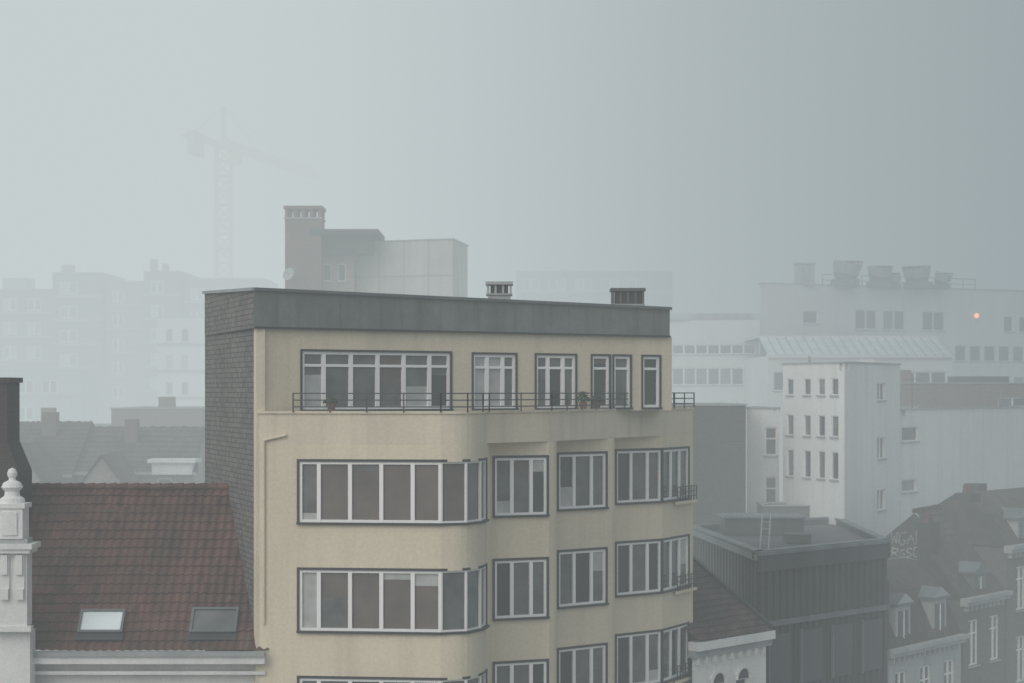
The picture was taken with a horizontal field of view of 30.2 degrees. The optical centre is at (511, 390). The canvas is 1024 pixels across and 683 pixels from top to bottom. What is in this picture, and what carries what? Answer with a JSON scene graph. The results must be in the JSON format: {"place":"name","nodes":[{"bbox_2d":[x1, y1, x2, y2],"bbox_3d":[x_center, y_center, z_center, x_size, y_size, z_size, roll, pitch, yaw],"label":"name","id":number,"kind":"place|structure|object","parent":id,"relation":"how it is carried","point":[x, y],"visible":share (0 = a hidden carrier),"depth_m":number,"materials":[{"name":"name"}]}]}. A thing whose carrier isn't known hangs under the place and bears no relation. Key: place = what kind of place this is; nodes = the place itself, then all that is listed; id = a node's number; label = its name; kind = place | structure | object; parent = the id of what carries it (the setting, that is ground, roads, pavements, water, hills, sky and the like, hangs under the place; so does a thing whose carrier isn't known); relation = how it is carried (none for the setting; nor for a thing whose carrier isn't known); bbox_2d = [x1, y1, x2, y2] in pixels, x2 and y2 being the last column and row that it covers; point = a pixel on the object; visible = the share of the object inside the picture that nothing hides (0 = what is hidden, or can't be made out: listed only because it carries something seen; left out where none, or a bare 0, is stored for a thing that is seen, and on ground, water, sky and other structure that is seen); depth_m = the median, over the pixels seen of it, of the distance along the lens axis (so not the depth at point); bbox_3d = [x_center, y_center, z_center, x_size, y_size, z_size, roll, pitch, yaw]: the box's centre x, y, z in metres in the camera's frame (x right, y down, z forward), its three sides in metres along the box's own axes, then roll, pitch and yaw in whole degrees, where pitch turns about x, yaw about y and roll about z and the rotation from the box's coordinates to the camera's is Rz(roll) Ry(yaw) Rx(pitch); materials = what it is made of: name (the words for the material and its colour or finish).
{"place":"outdoors","nodes":[
{"label":"outdoors","id":0,"kind":"place"},
{"bbox_2d":[0,278,52,368],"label":"apartment block","id":1,"kind":"structure","parent":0,"point":[26,324],"depth_m":232.00,"materials":[{"name":"grey concrete"}]},
{"bbox_2d":[2,298,41,358],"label":"windows","id":2,"kind":"structure","parent":1,"relation":"in","point":[9,304],"depth_m":232.17,"materials":[{"name":"grey glass"}]},
{"bbox_2d":[0,369,108,422],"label":"office block","id":3,"kind":"structure","parent":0,"point":[82,395],"depth_m":205.00,"materials":[{"name":"grey concrete"}]},
{"bbox_2d":[20,380,57,420],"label":"windows","id":4,"kind":"structure","parent":3,"relation":"in","point":[47,386],"depth_m":205.14,"materials":[{"name":"grey glass"}]},
{"bbox_2d":[62,425,91,650],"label":"walls","id":5,"kind":"structure","parent":0,"point":[74,479],"depth_m":104.86,"materials":[{"name":"brick"}]},
{"bbox_2d":[21,440,63,481],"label":"roof","id":6,"kind":"structure","parent":5,"relation":"attached to","point":[42,458],"depth_m":101.95,"materials":[{"name":"grey tile"}]},
{"bbox_2d":[20,421,94,474],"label":"roof","id":7,"kind":"structure","parent":5,"relation":"on","point":[67,442],"depth_m":107.25,"materials":[{"name":"grey tile"}]},
{"bbox_2d":[42,412,71,477],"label":"trim","id":8,"kind":"structure","parent":7,"relation":"attached to","point":[50,423],"depth_m":107.50,"materials":[{"name":"grey brick"}]},
{"bbox_2d":[52,265,125,369],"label":"apartment block","id":9,"kind":"structure","parent":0,"point":[79,320],"depth_m":230.00,"materials":[{"name":"grey concrete"}]},
{"bbox_2d":[59,282,77,366],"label":"windows","id":10,"kind":"structure","parent":9,"relation":"in","point":[65,288],"depth_m":230.14,"materials":[{"name":"grey glass"}]},
{"bbox_2d":[105,281,143,422],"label":"apartment block","id":11,"kind":"structure","parent":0,"point":[124,329],"depth_m":231.00,"materials":[{"name":"grey brick"}]},
{"bbox_2d":[112,291,123,398],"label":"windows","id":12,"kind":"structure","parent":11,"relation":"in","point":[117,296],"depth_m":231.15,"materials":[{"name":"grey glass"}]},
{"bbox_2d":[94,407,204,426],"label":"walls","id":13,"kind":"structure","parent":0,"point":[171,417],"depth_m":128.00,"materials":[{"name":"grey brick"}]},
{"bbox_2d":[41,397,204,426],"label":"trim","id":14,"kind":"structure","parent":13,"relation":"on","point":[166,402],"depth_m":129.00,"materials":[{"name":"grey brick"}]},
{"bbox_2d":[143,259,199,405],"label":"apartment block","id":15,"kind":"structure","parent":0,"point":[163,294],"depth_m":229.00,"materials":[{"name":"grey brick"}]},
{"bbox_2d":[150,281,163,405],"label":"windows","id":16,"kind":"structure","parent":15,"relation":"in","point":[156,287],"depth_m":229.13,"materials":[{"name":"grey glass"}]},
{"bbox_2d":[157,317,204,405],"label":"walls","id":17,"kind":"structure","parent":0,"point":[196,327],"depth_m":196.00,"materials":[{"name":"grey paint"}]},
{"bbox_2d":[164,328,189,395],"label":"windows","id":18,"kind":"structure","parent":17,"relation":"attached to","point":[169,362],"depth_m":196.15,"materials":[{"name":"grey glass"}]},
{"bbox_2d":[157,343,204,398],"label":"trim","id":19,"kind":"structure","parent":17,"relation":"attached to","point":[180,344],"depth_m":195.88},
{"bbox_2d":[183,278,278,316],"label":"apartment block","id":20,"kind":"structure","parent":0,"point":[194,300],"depth_m":230.00,"materials":[{"name":"grey concrete"}]},
{"bbox_2d":[190,288,235,316],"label":"windows","id":21,"kind":"structure","parent":20,"relation":"in","point":[196,293],"depth_m":230.14,"materials":[{"name":"grey glass"}]},
{"bbox_2d":[283,206,468,296],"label":"concrete apartment tower","id":22,"kind":"structure","parent":0,"point":[318,256],"depth_m":119.14,"materials":[{"name":"brick"},{"name":"grey concrete"},{"name":"zinc metal"}]},
{"bbox_2d":[283,268,293,279],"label":"satellite dish","id":23,"kind":"object","parent":22,"relation":"attached to","point":[288,273],"visible":1,"depth_m":117.18,"materials":[{"name":"metal"}]},
{"bbox_2d":[323,264,346,281],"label":"windows","id":24,"kind":"structure","parent":22,"relation":"in","point":[327,268],"depth_m":119.48,"materials":[{"name":"grey glass"}]},
{"bbox_2d":[205,329,692,682],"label":"walls","id":25,"kind":"structure","parent":0,"point":[291,546],"depth_m":55.97,"materials":[{"name":"paint"}]},
{"bbox_2d":[323,397,337,410],"bbox_3d":[-5.229,0.367,54.715,0.454,0.406,0.480,0,0,0],"label":"potted plant","id":26,"kind":"object","parent":25,"relation":"on","point":[333,403],"visible":0.63,"depth_m":54.62,"materials":[{"name":"green plant"}]},
{"bbox_2d":[205,291,669,335],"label":"roof","id":27,"kind":"structure","parent":25,"relation":"on","point":[226,312],"depth_m":57.60,"materials":[{"name":"grey metal"}]},
{"bbox_2d":[486,281,512,298],"bbox_3d":[-0.420,-3.110,63.200,0.910,1.020,0.860,0,0,0],"label":"chimney","id":28,"kind":"object","parent":27,"relation":"on","point":[498,289],"visible":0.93,"depth_m":62.85,"materials":[{"name":"metal"}]},
{"bbox_2d":[609,288,645,305],"bbox_3d":[3.950,-3.000,65.000,1.180,1.000,0.960,0,0,0],"label":"chimney","id":29,"kind":"object","parent":27,"relation":"on","point":[627,296],"visible":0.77,"depth_m":64.69,"materials":[{"name":"grey metal"}]},
{"bbox_2d":[202,287,693,682],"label":"trim","id":30,"kind":"structure","parent":25,"relation":"attached to","point":[259,370],"depth_m":54.20,"materials":[{"name":"metal"}]},
{"bbox_2d":[292,392,694,411],"bbox_3d":[1.300,0.325,59.762,3.965,0.550,18.778,0,0,40],"label":"terrace railing","id":31,"kind":"object","parent":30,"relation":"on","point":[520,399],"visible":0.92,"depth_m":54.10,"materials":[{"name":"metal"}]},
{"bbox_2d":[577,391,590,408],"bbox_3d":[2.260,0.274,60.002,0.454,0.592,0.504,0,0,-11],"label":"potted plant","id":32,"kind":"object","parent":30,"relation":"on","point":[584,402],"visible":0.6,"depth_m":59.92,"materials":[{"name":"green plant"}]},
{"bbox_2d":[590,396,604,408],"bbox_3d":[2.692,0.349,60.510,0.451,0.442,0.458,0,0,-24],"label":"potted plant","id":33,"kind":"object","parent":30,"relation":"on","point":[598,401],"visible":0.83,"depth_m":60.41,"materials":[{"name":"green plant"}]},
{"bbox_2d":[296,349,690,682],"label":"windows","id":34,"kind":"structure","parent":25,"relation":"attached to","point":[416,601],"depth_m":56.90,"materials":[{"name":"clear glass"}]},
{"bbox_2d":[675,661,691,682],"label":"balcony railing","id":35,"kind":"object","parent":25,"relation":"attached to","point":[683,679],"visible":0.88,"depth_m":65.62,"materials":[{"name":"metal"}]},
{"bbox_2d":[675,572,696,593],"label":"balcony railing","id":36,"kind":"object","parent":25,"relation":"attached to","point":[688,589],"visible":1,"depth_m":65.78,"materials":[{"name":"metal"}]},
{"bbox_2d":[675,485,696,504],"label":"balcony railing","id":37,"kind":"object","parent":25,"relation":"attached to","point":[686,501],"visible":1,"depth_m":65.78,"materials":[{"name":"paint"}]},
{"bbox_2d":[0,0,1023,312],"label":"sky","id":38,"kind":"structure","parent":0,"point":[723,146],"materials":[{"name":"grey"}]},
{"bbox_2d":[516,271,672,317],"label":"office block","id":39,"kind":"structure","parent":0,"point":[579,286],"depth_m":260.00,"materials":[{"name":"concrete"}]},
{"bbox_2d":[522,279,644,303],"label":"windows","id":40,"kind":"structure","parent":39,"relation":"in","point":[527,284],"depth_m":260.14,"materials":[{"name":"grey glass"}]},
{"bbox_2d":[672,405,745,524],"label":"walls","id":41,"kind":"structure","parent":0,"point":[719,456],"depth_m":90.58,"materials":[{"name":"brick"}]},
{"bbox_2d":[672,403,746,405],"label":"trim","id":42,"kind":"structure","parent":41,"relation":"on","point":[720,404],"depth_m":90.67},
{"bbox_2d":[673,313,759,356],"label":"office block","id":43,"kind":"structure","parent":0,"point":[688,315],"depth_m":270.00,"materials":[{"name":"concrete"}]},
{"label":"ground","id":44,"kind":"structure","parent":0,"visible":0},
{"bbox_2d":[0,468,40,682],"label":"white townhouse","id":45,"kind":"structure","parent":44,"relation":"on","point":[18,545],"depth_m":53.05,"materials":[{"name":"paint"}]},
{"bbox_2d":[31,468,62,650],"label":"walls","id":46,"kind":"structure","parent":44,"relation":"on","point":[35,478],"depth_m":99.14,"materials":[{"name":"paint"}]},
{"bbox_2d":[83,458,138,650],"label":"walls","id":47,"kind":"structure","parent":44,"relation":"on","point":[101,472],"depth_m":100.00,"materials":[{"name":"paint"}]},
{"bbox_2d":[81,451,141,483],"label":"roof","id":48,"kind":"structure","parent":47,"relation":"attached to","point":[119,464],"depth_m":102.28,"materials":[{"name":"grey tile"}]},
{"bbox_2d":[78,438,204,650],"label":"walls","id":49,"kind":"structure","parent":44,"relation":"on","point":[199,477],"depth_m":105.00,"materials":[{"name":"brick"}]},
{"bbox_2d":[72,419,201,474],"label":"trim","id":50,"kind":"structure","parent":49,"relation":"attached to","point":[172,466],"depth_m":104.40,"materials":[{"name":"white paint"}]},
{"bbox_2d":[74,426,204,471],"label":"roof","id":51,"kind":"structure","parent":49,"relation":"on","point":[170,442],"depth_m":107.22,"materials":[{"name":"grey tile"}]},
{"bbox_2d":[158,478,171,483],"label":"windows","id":52,"kind":"structure","parent":49,"relation":"attached to","point":[164,480],"depth_m":105.15,"materials":[{"name":"grey glass"}]},
{"bbox_2d":[35,664,253,682],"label":"walls","id":53,"kind":"structure","parent":44,"relation":"on","point":[144,678],"depth_m":54.25,"materials":[{"name":"white paint"}]},
{"bbox_2d":[29,489,268,650],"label":"roof","id":54,"kind":"structure","parent":53,"relation":"on","point":[158,565],"depth_m":55.97,"materials":[{"name":"tile"}]},
{"bbox_2d":[0,377,31,514],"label":"brick chimney","id":55,"kind":"object","parent":54,"relation":"attached to","point":[12,454],"visible":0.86,"depth_m":56.36,"materials":[{"name":"brown brick"}]},
{"bbox_2d":[32,483,265,674],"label":"trim","id":56,"kind":"structure","parent":54,"relation":"attached to","point":[149,657],"depth_m":53.74,"materials":[{"name":"paint"}]},
{"bbox_2d":[75,607,238,640],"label":"windows","id":57,"kind":"structure","parent":54,"relation":"attached to","point":[213,623],"depth_m":54.44,"materials":[{"name":"grey glass"}]},
{"bbox_2d":[182,106,321,277],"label":"tower crane","id":58,"kind":"object","parent":44,"relation":"on","point":[196,141],"visible":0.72,"depth_m":289.65,"materials":[{"name":"metal"}]},
{"bbox_2d":[684,555,775,682],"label":"white townhouse","id":59,"kind":"structure","parent":44,"relation":"on","point":[727,628],"depth_m":68.11,"materials":[{"name":"paint"}]},
{"bbox_2d":[713,668,748,682],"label":"windows","id":60,"kind":"structure","parent":59,"relation":"in","point":[742,678],"depth_m":68.03,"materials":[{"name":"grey glass"}]},
{"bbox_2d":[694,519,886,682],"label":"walls","id":61,"kind":"structure","parent":44,"relation":"on","point":[798,578],"depth_m":73.76,"materials":[{"name":"metal"}]},
{"bbox_2d":[759,514,770,548],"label":"roof ladder","id":62,"kind":"object","parent":61,"relation":"on","point":[764,528],"visible":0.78,"depth_m":74.50,"materials":[{"name":"grey metal"}]},
{"bbox_2d":[757,504,809,517],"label":"walls","id":63,"kind":"structure","parent":61,"relation":"on","point":[803,510],"depth_m":90.66,"materials":[{"name":"grey concrete"}]},
{"bbox_2d":[756,502,809,506],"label":"trim","id":64,"kind":"structure","parent":63,"relation":"on","point":[764,504],"depth_m":90.87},
{"bbox_2d":[714,524,864,548],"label":"roof","id":65,"kind":"structure","parent":61,"relation":"on","point":[825,533],"depth_m":81.04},
{"bbox_2d":[693,513,891,682],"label":"trim","id":66,"kind":"structure","parent":61,"relation":"attached to","point":[789,527],"depth_m":74.54,"materials":[{"name":"metal"}]},
{"bbox_2d":[767,618,881,682],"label":"windows","id":67,"kind":"structure","parent":61,"relation":"attached to","point":[810,657],"depth_m":73.11,"materials":[{"name":"grey glass"}]},
{"bbox_2d":[670,283,1023,501],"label":"walls","id":68,"kind":"structure","parent":44,"relation":"on","point":[783,307],"depth_m":152.51,"materials":[{"name":"grey paint"}]},
{"bbox_2d":[670,282,1023,357],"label":"trim","id":69,"kind":"structure","parent":68,"relation":"attached to","point":[723,316],"depth_m":139.89,"materials":[{"name":"white paint"}]},
{"bbox_2d":[793,263,815,285],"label":"lift machine room","id":70,"kind":"object","parent":69,"relation":"on","point":[804,273],"visible":0.97,"depth_m":151.80,"materials":[{"name":"grey concrete"}]},
{"bbox_2d":[830,259,863,286],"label":"roof ventilation cowl","id":71,"kind":"object","parent":69,"relation":"on","point":[846,273],"visible":1,"depth_m":152.58,"materials":[{"name":"metal"}]},
{"bbox_2d":[889,272,900,288],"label":"roof ventilation cowl","id":72,"kind":"object","parent":69,"relation":"on","point":[894,278],"visible":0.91,"depth_m":154.92,"materials":[{"name":"metal"}]},
{"bbox_2d":[822,274,975,288],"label":"roof guardrail","id":73,"kind":"object","parent":69,"relation":"on","point":[900,282],"visible":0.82,"depth_m":158.00,"materials":[{"name":"metal"}]},
{"bbox_2d":[932,271,952,289],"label":"roof ventilation cowl","id":74,"kind":"object","parent":69,"relation":"on","point":[942,280],"visible":1,"depth_m":156.44,"materials":[{"name":"metal"}]},
{"bbox_2d":[672,310,1023,391],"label":"windows","id":75,"kind":"structure","parent":68,"relation":"attached to","point":[893,320],"depth_m":151.03,"materials":[{"name":"grey glass"}]},
{"bbox_2d":[748,338,949,353],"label":"roof","id":76,"kind":"structure","parent":68,"relation":"on","point":[767,345],"depth_m":138.86,"materials":[{"name":"grey metal"}]},
{"bbox_2d":[866,265,893,287],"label":"roof ventilation cowl","id":77,"kind":"object","parent":68,"relation":"on","point":[879,276],"visible":1,"depth_m":154.00,"materials":[{"name":"metal"}]},
{"bbox_2d":[901,265,932,288],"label":"roof ventilation cowl","id":78,"kind":"object","parent":68,"relation":"on","point":[916,277],"visible":1,"depth_m":155.08,"materials":[{"name":"metal"}]},
{"bbox_2d":[746,363,1023,536],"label":"walls","id":79,"kind":"structure","parent":44,"relation":"on","point":[952,452],"depth_m":93.72,"materials":[{"name":"white paint"}]},
{"bbox_2d":[763,378,919,511],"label":"windows","id":80,"kind":"structure","parent":79,"relation":"attached to","point":[909,434],"depth_m":92.51,"materials":[{"name":"grey glass"}]},
{"bbox_2d":[746,356,1023,409],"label":"trim","id":81,"kind":"structure","parent":79,"relation":"on","point":[865,361],"depth_m":95.98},
{"bbox_2d":[886,513,959,600],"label":"walls","id":82,"kind":"structure","parent":44,"relation":"on","point":[909,525],"depth_m":85.65,"materials":[{"name":"brick"}]},
{"bbox_2d":[890,531,916,559],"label":"graffiti","id":83,"kind":"object","parent":82,"relation":"attached to","point":[909,539],"visible":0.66,"depth_m":85.63,"materials":[{"name":"paint"}]},
{"bbox_2d":[917,509,1003,547],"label":"roof","id":84,"kind":"structure","parent":82,"relation":"on","point":[947,535],"depth_m":86.94,"materials":[{"name":"grey tile"}]},
{"bbox_2d":[912,504,939,512],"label":"trim","id":85,"kind":"structure","parent":84,"relation":"attached to","point":[924,509],"depth_m":86.34,"materials":[{"name":"grey tile"}]},
{"bbox_2d":[887,562,969,682],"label":"mansard townhouse","id":86,"kind":"structure","parent":44,"relation":"on","point":[926,638],"depth_m":80.17,"materials":[{"name":"grey"}]},
{"bbox_2d":[895,603,952,682],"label":"windows","id":87,"kind":"structure","parent":86,"relation":"in","point":[939,608],"depth_m":79.92,"materials":[{"name":"white glass"}]},
{"bbox_2d":[900,384,1023,407],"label":"walls","id":88,"kind":"structure","parent":44,"relation":"on","point":[951,395],"depth_m":116.23,"materials":[{"name":"grey brick"}]},
{"bbox_2d":[900,370,1023,383],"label":"trim","id":89,"kind":"structure","parent":88,"relation":"on","point":[905,374],"depth_m":117.00,"materials":[{"name":"grey concrete"}]},
{"bbox_2d":[998,397,1023,406],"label":"windows","id":90,"kind":"structure","parent":88,"relation":"attached to","point":[1004,401],"depth_m":116.56,"materials":[{"name":"grey glass"}]},
{"bbox_2d":[917,513,1012,682],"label":"gabled townhouse","id":91,"kind":"structure","parent":44,"relation":"on","point":[963,574],"depth_m":83.61,"materials":[{"name":"grey brick"}]},
{"bbox_2d":[968,575,1000,668],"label":"windows","id":92,"kind":"structure","parent":91,"relation":"in","point":[980,580],"depth_m":83.98,"materials":[{"name":"white glass"}]},
{"bbox_2d":[938,483,1023,682],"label":"brick townhouse","id":93,"kind":"structure","parent":44,"relation":"on","point":[977,513],"depth_m":86.83,"materials":[{"name":"grey brick"}]},
{"bbox_2d":[1015,522,1023,682],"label":"windows","id":94,"kind":"structure","parent":93,"relation":"in","point":[1020,569],"depth_m":87.07,"materials":[{"name":"white glass"}]}
]}

